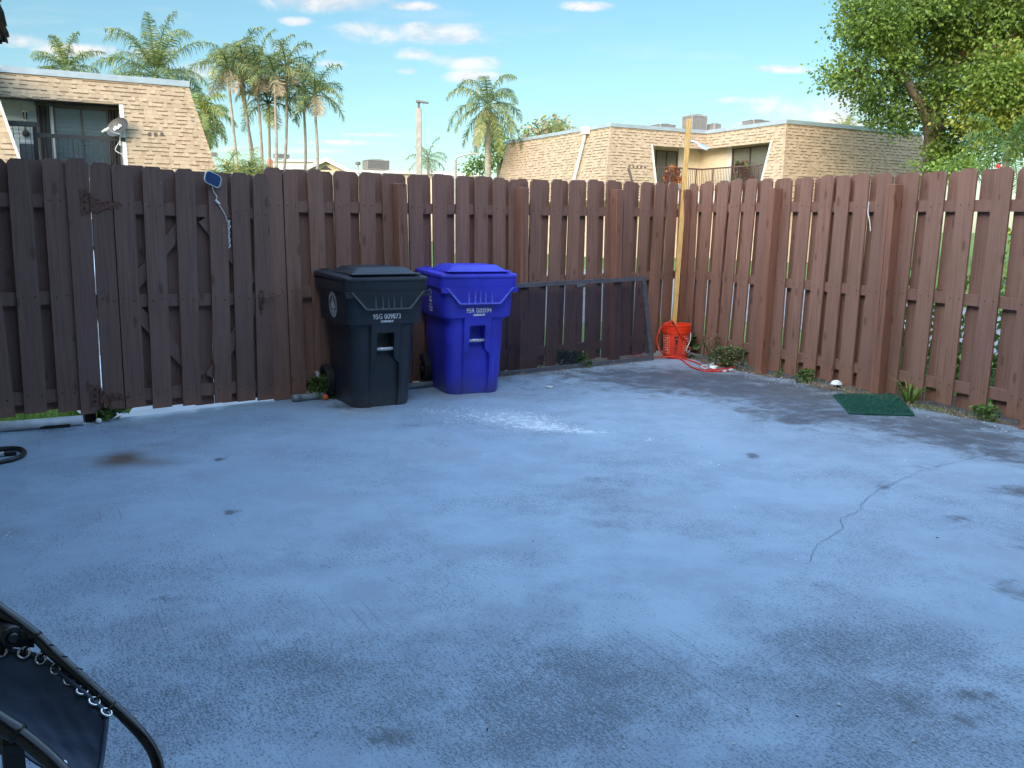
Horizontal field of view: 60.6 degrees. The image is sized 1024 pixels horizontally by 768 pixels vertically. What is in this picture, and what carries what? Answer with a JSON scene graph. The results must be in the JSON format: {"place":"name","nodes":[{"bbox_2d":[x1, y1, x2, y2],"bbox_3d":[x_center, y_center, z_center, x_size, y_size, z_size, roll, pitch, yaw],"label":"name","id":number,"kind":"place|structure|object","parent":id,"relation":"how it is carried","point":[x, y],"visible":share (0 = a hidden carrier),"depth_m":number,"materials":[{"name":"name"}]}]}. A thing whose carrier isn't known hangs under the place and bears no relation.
{"place":"outdoors","nodes":[
{"label":"outdoors","id":0,"kind":"place"},
{"bbox_2d":[0,0,9,43],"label":"house","id":1,"kind":"structure","parent":0,"point":[4,33],"depth_m":6.24,"materials":[{"name":"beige paint"}]},
{"bbox_2d":[91,218,95,288],"bbox_3d":[-7.047,-1.983,14.416,1.796,1.460,4.556,-7,13,-38],"label":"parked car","id":2,"kind":"object","parent":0,"point":[94,261],"depth_m":12.65,"materials":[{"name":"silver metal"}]},
{"bbox_2d":[0,65,216,217],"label":"apartment building","id":3,"kind":"structure","parent":0,"point":[72,114],"depth_m":29.64,"materials":[{"name":"beige brick"}]},
{"bbox_2d":[21,105,27,120],"bbox_3d":[-16.107,-8.926,28.985,0.240,0.580,0.224,1,10,0],"label":"wall lantern","id":4,"kind":"object","parent":3,"relation":"attached to","point":[24,110],"depth_m":28.92,"materials":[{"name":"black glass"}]},
{"bbox_2d":[22,127,29,136],"bbox_3d":[-16.168,-8.490,29.130,0.240,0.550,0.240,1,10,0],"label":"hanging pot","id":5,"kind":"object","parent":3,"relation":"hanging from","point":[27,134],"visible":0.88,"depth_m":29.10,"materials":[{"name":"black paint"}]},
{"bbox_2d":[19,143,34,159],"bbox_3d":[-15.755,-7.291,28.519,0.410,1.001,0.400,-4,12,-27],"label":"storage box","id":6,"kind":"object","parent":3,"relation":"on","point":[27,147],"visible":0.44,"depth_m":28.30,"materials":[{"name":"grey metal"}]},
{"bbox_2d":[53,106,110,164],"bbox_3d":[-14.686,-8.214,30.009,1.558,2.359,0.934,1,10,0],"label":"sliding door","id":7,"kind":"structure","parent":3,"relation":"in","point":[54,107],"depth_m":29.78,"materials":[{"name":"black metal"}]},
{"bbox_2d":[102,118,127,155],"bbox_3d":[-13.152,-8.166,29.043,0.750,1.348,0.701,1,10,0],"label":"satellite dish","id":8,"kind":"object","parent":3,"relation":"attached to","point":[116,127],"visible":1,"depth_m":29.21,"materials":[{"name":"grey metal"}]},
{"bbox_2d":[77,355,273,418],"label":"path","id":9,"kind":"structure","parent":0,"point":[139,411],"depth_m":6.62,"materials":[{"name":"concrete"}]},
{"bbox_2d":[93,401,130,421],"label":"weed","id":10,"kind":"object","parent":9,"relation":"on","point":[109,414],"visible":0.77,"depth_m":6.12,"materials":[{"name":"green plant"}]},
{"bbox_2d":[211,152,217,156],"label":"air conditioner","id":11,"kind":"object","parent":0,"point":[214,154],"visible":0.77,"depth_m":67.80,"materials":[{"name":"metal"}]},
{"bbox_2d":[266,159,315,169],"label":"building","id":12,"kind":"structure","parent":0,"point":[294,163],"depth_m":92.40,"materials":[{"name":"grey metal"}]},
{"bbox_2d":[273,154,289,158],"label":"air conditioner","id":13,"kind":"object","parent":12,"relation":"on","point":[282,155],"visible":0.66,"depth_m":91.82,"materials":[{"name":"metal"}]},
{"bbox_2d":[352,170,453,240],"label":"building","id":14,"kind":"structure","parent":0,"point":[406,174],"depth_m":75.75,"materials":[{"name":"beige paint"}]},
{"bbox_2d":[355,161,360,173],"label":"vent fan","id":15,"kind":"object","parent":14,"relation":"on","point":[357,163],"visible":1,"depth_m":72.93},
{"bbox_2d":[362,159,389,170],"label":"air conditioner","id":16,"kind":"object","parent":14,"relation":"on","point":[376,164],"visible":1,"depth_m":72.44,"materials":[{"name":"metal"}]},
{"bbox_2d":[97,269,804,354],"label":"parking lot","id":17,"kind":"structure","parent":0,"point":[583,318],"depth_m":17.76,"materials":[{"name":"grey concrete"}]},
{"bbox_2d":[439,173,481,177],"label":"building","id":18,"kind":"structure","parent":0,"point":[452,174],"depth_m":68.00,"materials":[{"name":"beige"}]},
{"bbox_2d":[0,233,1010,421],"bbox_3d":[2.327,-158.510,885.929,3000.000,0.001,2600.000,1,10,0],"label":"lawn","id":19,"kind":"structure","parent":0,"point":[966,292],"depth_m":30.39,"materials":[{"name":"green plant"}]},
{"bbox_2d":[0,158,102,422],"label":"wooden fence","id":20,"kind":"object","parent":19,"relation":"on","point":[49,352],"visible":0.98,"depth_m":5.78,"materials":[{"name":"brown wood"}]},
{"bbox_2d":[28,31,106,73],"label":"palm tree","id":21,"kind":"object","parent":19,"relation":"on","point":[66,62],"visible":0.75,"depth_m":49.31,"materials":[{"name":"green plant"}]},
{"bbox_2d":[86,10,219,104],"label":"palm tree","id":22,"kind":"object","parent":19,"relation":"on","point":[151,57],"visible":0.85,"depth_m":41.48,"materials":[{"name":"green plant"}]},
{"bbox_2d":[190,92,237,149],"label":"palm tree","id":23,"kind":"object","parent":19,"relation":"on","point":[207,117],"visible":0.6,"depth_m":38.24,"materials":[{"name":"green plant"}]},
{"bbox_2d":[186,36,263,169],"bbox_3d":[-8.352,-6.861,26.282,2.265,6.793,2.025,8,13,36],"label":"palm tree","id":24,"kind":"object","parent":19,"relation":"on","point":[220,56],"visible":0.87,"depth_m":25.72,"materials":[{"name":"green plant"}]},
{"bbox_2d":[198,43,268,169],"bbox_3d":[-8.607,-7.149,27.604,2.188,6.875,2.203,1,10,0],"label":"palm tree","id":25,"kind":"object","parent":19,"relation":"on","point":[258,45],"visible":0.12,"depth_m":27.18,"materials":[{"name":"green plant"}]},
{"bbox_2d":[203,26,271,171],"bbox_3d":[-8.203,-7.168,26.832,1.910,7.198,2.122,9,13,38],"label":"palm tree","id":26,"kind":"object","parent":19,"relation":"on","point":[241,43],"visible":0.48,"depth_m":26.22,"materials":[{"name":"green plant"}]},
{"bbox_2d":[205,149,271,174],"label":"bush palm","id":27,"kind":"object","parent":19,"relation":"on","point":[227,169],"visible":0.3,"depth_m":24.82,"materials":[{"name":"green plant"}]},
{"bbox_2d":[217,147,278,174],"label":"bush palm","id":28,"kind":"object","parent":19,"relation":"on","point":[258,171],"visible":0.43,"depth_m":25.25,"materials":[{"name":"green plant"}]},
{"bbox_2d":[221,29,291,168],"bbox_3d":[-7.674,-7.040,26.458,2.169,7.099,2.140,1,10,0],"label":"palm tree","id":29,"kind":"object","parent":19,"relation":"on","point":[252,47],"visible":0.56,"depth_m":25.90,"materials":[{"name":"green plant"}]},
{"bbox_2d":[235,75,304,166],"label":"palm tree","id":30,"kind":"object","parent":19,"relation":"on","point":[269,120],"visible":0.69,"depth_m":26.90,"materials":[{"name":"green plant"}]},
{"bbox_2d":[236,33,310,167],"bbox_3d":[-7.110,-6.864,26.235,2.244,6.853,2.059,1,10,0],"label":"palm tree","id":31,"kind":"object","parent":19,"relation":"on","point":[266,58],"visible":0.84,"depth_m":25.68,"materials":[{"name":"green plant"}]},
{"bbox_2d":[251,38,319,169],"bbox_3d":[-6.867,-6.970,26.923,2.035,6.833,2.056,1,10,0],"label":"palm tree","id":32,"kind":"object","parent":19,"relation":"on","point":[287,62],"visible":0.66,"depth_m":26.36,"materials":[{"name":"green plant"}]},
{"bbox_2d":[272,50,336,170],"bbox_3d":[-6.453,-7.032,27.670,2.066,6.709,2.218,1,10,0],"label":"palm tree","id":33,"kind":"object","parent":19,"relation":"on","point":[305,134],"visible":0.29,"depth_m":27.33,"materials":[{"name":"green plant"}]},
{"bbox_2d":[280,63,344,168],"bbox_3d":[-5.900,-6.514,26.586,2.087,6.092,2.082,1,10,0],"label":"palm tree","id":34,"kind":"object","parent":19,"relation":"on","point":[315,99],"visible":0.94,"depth_m":26.08,"materials":[{"name":"green plant"}]},
{"bbox_2d":[301,157,359,225],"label":"house","id":35,"kind":"structure","parent":19,"relation":"on","point":[326,164],"depth_m":60.26,"materials":[{"name":"beige"}]},
{"bbox_2d":[416,100,428,174],"bbox_3d":[-4.001,-9.097,39.015,0.565,6.786,0.290,1,10,0],"label":"light pole","id":36,"kind":"object","parent":19,"relation":"on","point":[418,143],"visible":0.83,"depth_m":38.62,"materials":[{"name":"concrete"}]},
{"bbox_2d":[405,136,447,178],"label":"palm tree","id":37,"kind":"object","parent":19,"relation":"on","point":[427,158],"visible":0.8,"depth_m":67.98,"materials":[{"name":"green plant"}]},
{"bbox_2d":[454,153,478,253],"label":"street lamp","id":38,"kind":"object","parent":19,"relation":"on","point":[455,168],"visible":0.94,"depth_m":43.78,"materials":[{"name":"metal"}]},
{"bbox_2d":[445,74,522,176],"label":"palm tree","id":39,"kind":"object","parent":19,"relation":"on","point":[487,120],"visible":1,"depth_m":47.86,"materials":[{"name":"green plant"}]},
{"bbox_2d":[457,124,514,177],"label":"broadleaf tree","id":40,"kind":"object","parent":19,"relation":"on","point":[481,163],"visible":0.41,"depth_m":58.16,"materials":[{"name":"green plant"}]},
{"bbox_2d":[517,113,577,137],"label":"broadleaf tree","id":41,"kind":"object","parent":19,"relation":"on","point":[544,130],"visible":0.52,"depth_m":59.63,"materials":[{"name":"green plant"}]},
{"bbox_2d":[540,115,574,132],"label":"palm tree","id":42,"kind":"object","parent":19,"relation":"on","point":[558,129],"visible":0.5,"depth_m":57.69,"materials":[{"name":"green plant"}]},
{"bbox_2d":[832,110,865,125],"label":"palm tree","id":43,"kind":"object","parent":19,"relation":"on","point":[848,120],"visible":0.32,"depth_m":59.50,"materials":[{"name":"green plant"}]},
{"bbox_2d":[854,112,882,126],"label":"palm tree","id":44,"kind":"object","parent":19,"relation":"on","point":[866,123],"visible":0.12,"depth_m":59.44,"materials":[{"name":"green plant"}]},
{"bbox_2d":[799,0,1023,194],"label":"tree","id":45,"kind":"object","parent":19,"relation":"on","point":[989,34],"visible":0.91,"depth_m":32.86,"materials":[{"name":"green plant"}]},
{"bbox_2d":[899,267,1006,386],"bbox_3d":[4.654,-0.472,8.090,0.981,1.208,3.645,-4,11,-25],"label":"hedge","id":46,"kind":"object","parent":19,"relation":"on","point":[994,360],"visible":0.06,"depth_m":8.39,"materials":[{"name":"green plant"}]},
{"bbox_2d":[914,149,991,179],"bbox_3d":[14.695,-5.758,29.398,2.455,4.173,1.573,-2,11,-17],"label":"shrub","id":47,"kind":"object","parent":19,"relation":"on","point":[950,170],"visible":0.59,"depth_m":29.05,"materials":[{"name":"green plant"}]},
{"bbox_2d":[946,112,1023,194],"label":"palm tree","id":48,"kind":"object","parent":19,"relation":"on","point":[1005,148],"visible":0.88,"depth_m":23.16,"materials":[{"name":"green plant"}]},
{"bbox_2d":[1001,228,1011,288],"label":"hedge","id":49,"kind":"object","parent":19,"relation":"on","point":[1009,234],"visible":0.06,"depth_m":17.76,"materials":[{"name":"green plant"}]},
{"bbox_2d":[0,358,1023,767],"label":"patio","id":50,"kind":"structure","parent":0,"point":[204,578],"depth_m":3.52,"materials":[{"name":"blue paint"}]},
{"bbox_2d":[0,446,26,463],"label":"garden hose","id":51,"kind":"object","parent":50,"relation":"on","point":[5,451],"visible":1,"depth_m":5.17,"materials":[{"name":"rubber"}]},
{"bbox_2d":[0,415,82,431],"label":"drain pipe","id":52,"kind":"object","parent":50,"relation":"on","point":[16,425],"visible":1,"depth_m":5.84,"materials":[{"name":"grey plastic"}]},
{"bbox_2d":[40,424,70,428],"bbox_3d":[-3.077,0.278,5.922,0.186,0.018,0.104,-3,11,-19],"label":"wood offcut","id":53,"kind":"object","parent":50,"relation":"on","point":[57,426],"visible":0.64,"depth_m":5.88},
{"bbox_2d":[0,601,164,767],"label":"lounge chair","id":54,"kind":"object","parent":50,"relation":"on","point":[55,713],"visible":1,"depth_m":1.39,"materials":[{"name":"black fabric"}]},
{"bbox_2d":[306,371,334,399],"bbox_3d":[-1.512,-0.001,7.054,0.271,0.231,0.273,8,12,35],"label":"weed","id":55,"kind":"object","parent":50,"relation":"on","point":[319,386],"visible":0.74,"depth_m":7.00,"materials":[{"name":"green plant"}]},
{"bbox_2d":[291,381,433,401],"bbox_3d":[-1.120,0.046,7.289,1.473,0.060,0.062,-7,13,-35],"label":"drain pipe","id":56,"kind":"object","parent":50,"relation":"on","point":[310,396],"visible":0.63,"depth_m":6.96,"materials":[{"name":"grey plastic"}]},
{"bbox_2d":[314,265,428,407],"bbox_3d":[-1.124,-0.396,6.897,0.674,1.067,0.845,-5,12,-29],"label":"wheeled bin","id":57,"kind":"object","parent":50,"relation":"on","point":[371,314],"visible":0.96,"depth_m":6.62,"materials":[{"name":"black plastic"}]},
{"bbox_2d":[415,263,518,394],"bbox_3d":[-0.417,-0.490,7.479,0.674,1.067,0.845,-3,11,-23],"label":"wheeled bin","id":58,"kind":"object","parent":50,"relation":"on","point":[465,308],"visible":0.97,"depth_m":7.18,"materials":[{"name":"blue plastic"}]},
{"bbox_2d":[44,355,1022,747],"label":"debris","id":59,"kind":"object","parent":50,"relation":"on","point":[828,387],"visible":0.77,"depth_m":7.68,"materials":[{"name":"plant"}]},
{"bbox_2d":[662,322,691,358],"bbox_3d":[1.775,-0.469,9.488,0.316,0.368,0.316,1,10,0],"label":"bucket","id":60,"kind":"object","parent":50,"relation":"on","point":[674,344],"visible":0.95,"depth_m":9.38,"materials":[{"name":"orange plastic"}]},
{"bbox_2d":[671,119,691,324],"bbox_3d":[1.817,-1.574,9.464,0.056,2.516,0.318,5,11,24],"label":"wooden post","id":61,"kind":"object","parent":60,"relation":"in","point":[681,222],"visible":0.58,"depth_m":9.44,"materials":[{"name":"yellow wood"}]},
{"bbox_2d":[690,140,709,150],"bbox_3d":[2.003,-2.550,9.364,0.209,0.121,0.091,4,11,18],"label":"solar lamp","id":62,"kind":"object","parent":61,"relation":"attached to","point":[703,146],"visible":1,"depth_m":9.33,"materials":[{"name":"white plastic"}]},
{"bbox_2d":[632,320,734,371],"bbox_3d":[1.781,-0.456,9.282,0.525,0.426,1.607,-5,12,-28],"label":"extension cord","id":63,"kind":"object","parent":50,"relation":"on","point":[710,364],"visible":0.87,"depth_m":9.28,"materials":[{"name":"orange rubber"}]},
{"bbox_2d":[833,392,914,415],"bbox_3d":[2.918,0.145,7.100,0.540,0.034,0.957,3,11,13],"label":"turf mat","id":64,"kind":"object","parent":50,"relation":"on","point":[850,403],"visible":0.99,"depth_m":6.98,"materials":[{"name":"green plastic"}]},
{"bbox_2d":[0,0,1023,232],"label":"sky","id":65,"kind":"structure","parent":0,"point":[592,62],"materials":[{"name":"blue"}]},
{"bbox_2d":[306,349,1021,429],"bbox_3d":[1.566,0.279,6.480,5.156,0.001,7.217,-5,12,-28],"label":"soil strip","id":66,"kind":"object","parent":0,"point":[1002,418],"depth_m":8.01,"materials":[{"name":"brown soil"}]},
{"bbox_2d":[263,167,690,399],"bbox_3d":[0.006,-0.991,8.194,4.811,1.924,0.204,-7,13,-37],"label":"wooden fence","id":67,"kind":"object","parent":66,"relation":"on","point":[499,222],"visible":0.79,"depth_m":8.03,"materials":[{"name":"brown wood"}]},
{"bbox_2d":[80,162,279,410],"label":"gate","id":68,"kind":"structure","parent":67,"relation":"attached to","point":[181,285],"depth_m":6.32,"materials":[{"name":"brown wood"}]},
{"bbox_2d":[204,171,230,247],"bbox_3d":[-2.130,-1.260,6.380,0.053,0.560,0.216,7,12,31],"label":"solar charger","id":69,"kind":"object","parent":68,"relation":"attached to","point":[212,179],"visible":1,"depth_m":6.31,"materials":[{"name":"blue plastic"}]},
{"bbox_2d":[498,276,653,375],"bbox_3d":[0.627,-0.594,8.639,2.124,0.882,0.105,-7,13,-36],"label":"screen door","id":70,"kind":"structure","parent":67,"relation":"attached to","point":[554,291],"depth_m":8.51,"materials":[{"name":"brown metal"}]},
{"bbox_2d":[539,349,592,366],"bbox_3d":[0.552,-0.253,8.728,0.568,0.201,0.117,1,10,0],"label":"weed","id":71,"kind":"object","parent":66,"relation":"on","point":[577,358],"visible":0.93,"depth_m":8.71,"materials":[{"name":"green plant"}]},
{"bbox_2d":[688,333,700,358],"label":"broadleaf plant","id":72,"kind":"object","parent":66,"relation":"on","point":[695,346],"visible":0.52,"depth_m":9.47,"materials":[{"name":"green plant"}]},
{"bbox_2d":[702,332,720,362],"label":"weed","id":73,"kind":"object","parent":66,"relation":"on","point":[706,348],"visible":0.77,"depth_m":9.23,"materials":[{"name":"green plant"}]},
{"bbox_2d":[707,344,748,367],"bbox_3d":[2.199,-0.282,8.918,0.414,0.230,0.458,1,10,0],"label":"weed","id":74,"kind":"object","parent":66,"relation":"on","point":[719,349],"visible":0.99,"depth_m":8.88,"materials":[{"name":"green plant"}]},
{"bbox_2d":[775,367,784,377],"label":"weed","id":75,"kind":"object","parent":66,"relation":"on","point":[779,371],"visible":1,"depth_m":8.37,"materials":[{"name":"green plant"}]},
{"bbox_2d":[795,368,816,383],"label":"weed","id":76,"kind":"object","parent":66,"relation":"on","point":[805,372],"visible":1,"depth_m":8.01,"materials":[{"name":"green plant"}]},
{"bbox_2d":[829,380,841,388],"bbox_3d":[2.881,0.003,7.789,0.100,0.076,0.100,-9,14,-43],"label":"ornament","id":77,"kind":"object","parent":66,"relation":"on","point":[837,383],"visible":0.88,"depth_m":7.76,"materials":[{"name":"white plastic"}]},
{"bbox_2d":[685,167,1023,429],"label":"wooden fence","id":78,"kind":"object","parent":66,"relation":"on","point":[854,313],"visible":0.91,"depth_m":7.52,"materials":[{"name":"brown wood"}]},
{"bbox_2d":[868,201,870,230],"bbox_3d":[3.049,-1.430,7.473,0.008,0.248,0.050,-5,12,-28],"label":"string","id":79,"kind":"object","parent":78,"relation":"hanging from","point":[868,215],"visible":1,"depth_m":7.47,"materials":[{"name":"white plastic"}]},
{"bbox_2d":[812,386,981,420],"bbox_3d":[3.198,0.137,7.144,0.381,0.049,1.689,-5,12,-28],"label":"ground cover","id":80,"kind":"object","parent":66,"relation":"on","point":[927,405],"visible":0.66,"depth_m":6.96,"materials":[{"name":"green plant"}]},
{"bbox_2d":[888,375,928,403],"bbox_3d":[3.267,0.049,7.150,0.475,0.223,0.547,7,12,30],"label":"grass tuft","id":81,"kind":"object","parent":66,"relation":"on","point":[910,395],"visible":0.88,"depth_m":7.13,"materials":[{"name":"green plant"}]},
{"bbox_2d":[965,401,1001,422],"bbox_3d":[3.559,0.202,6.589,0.228,0.146,0.241,1,10,0],"label":"weed","id":82,"kind":"object","parent":66,"relation":"on","point":[988,413],"visible":1,"depth_m":6.58,"materials":[{"name":"green plant"}]},
{"bbox_2d":[499,119,923,261],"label":"apartment building","id":83,"kind":"structure","parent":0,"point":[793,150],"depth_m":41.33,"materials":[{"name":"beige brick"}]},
{"bbox_2d":[651,123,675,127],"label":"air conditioner","id":84,"kind":"object","parent":83,"relation":"on","point":[666,125],"visible":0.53,"depth_m":47.86,"materials":[{"name":"metal"}]},
{"bbox_2d":[655,150,677,183],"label":"sliding door","id":85,"kind":"structure","parent":83,"relation":"in","point":[655,150],"depth_m":43.40,"materials":[{"name":"brown metal"}]},
{"bbox_2d":[662,165,681,183],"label":"potted plant","id":86,"kind":"object","parent":83,"relation":"on","point":[677,172],"visible":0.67,"depth_m":42.27,"materials":[{"name":"red plant"}]},
{"bbox_2d":[681,114,707,129],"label":"air conditioner","id":87,"kind":"object","parent":83,"relation":"on","point":[698,121],"visible":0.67,"depth_m":47.84,"materials":[{"name":"metal"}]},
{"bbox_2d":[707,123,721,129],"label":"air conditioner","id":88,"kind":"object","parent":83,"relation":"on","point":[711,126],"visible":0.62,"depth_m":48.02,"materials":[{"name":"metal"}]},
{"bbox_2d":[732,159,753,189],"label":"potted plant","id":89,"kind":"object","parent":83,"relation":"on","point":[743,162],"visible":0.61,"depth_m":40.77,"materials":[{"name":"green plant"}]},
{"bbox_2d":[730,145,768,181],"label":"sliding door","id":90,"kind":"structure","parent":83,"relation":"in","point":[767,146],"depth_m":41.22,"materials":[{"name":"brown metal"}]},
{"bbox_2d":[741,119,769,124],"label":"air conditioner","id":91,"kind":"object","parent":83,"relation":"on","point":[752,121],"visible":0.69,"depth_m":43.96,"materials":[{"name":"metal"}]},
{"bbox_2d":[671,297,1000,355],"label":"road","id":92,"kind":"structure","parent":0,"point":[998,333],"depth_m":14.62,"materials":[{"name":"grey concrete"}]}
]}

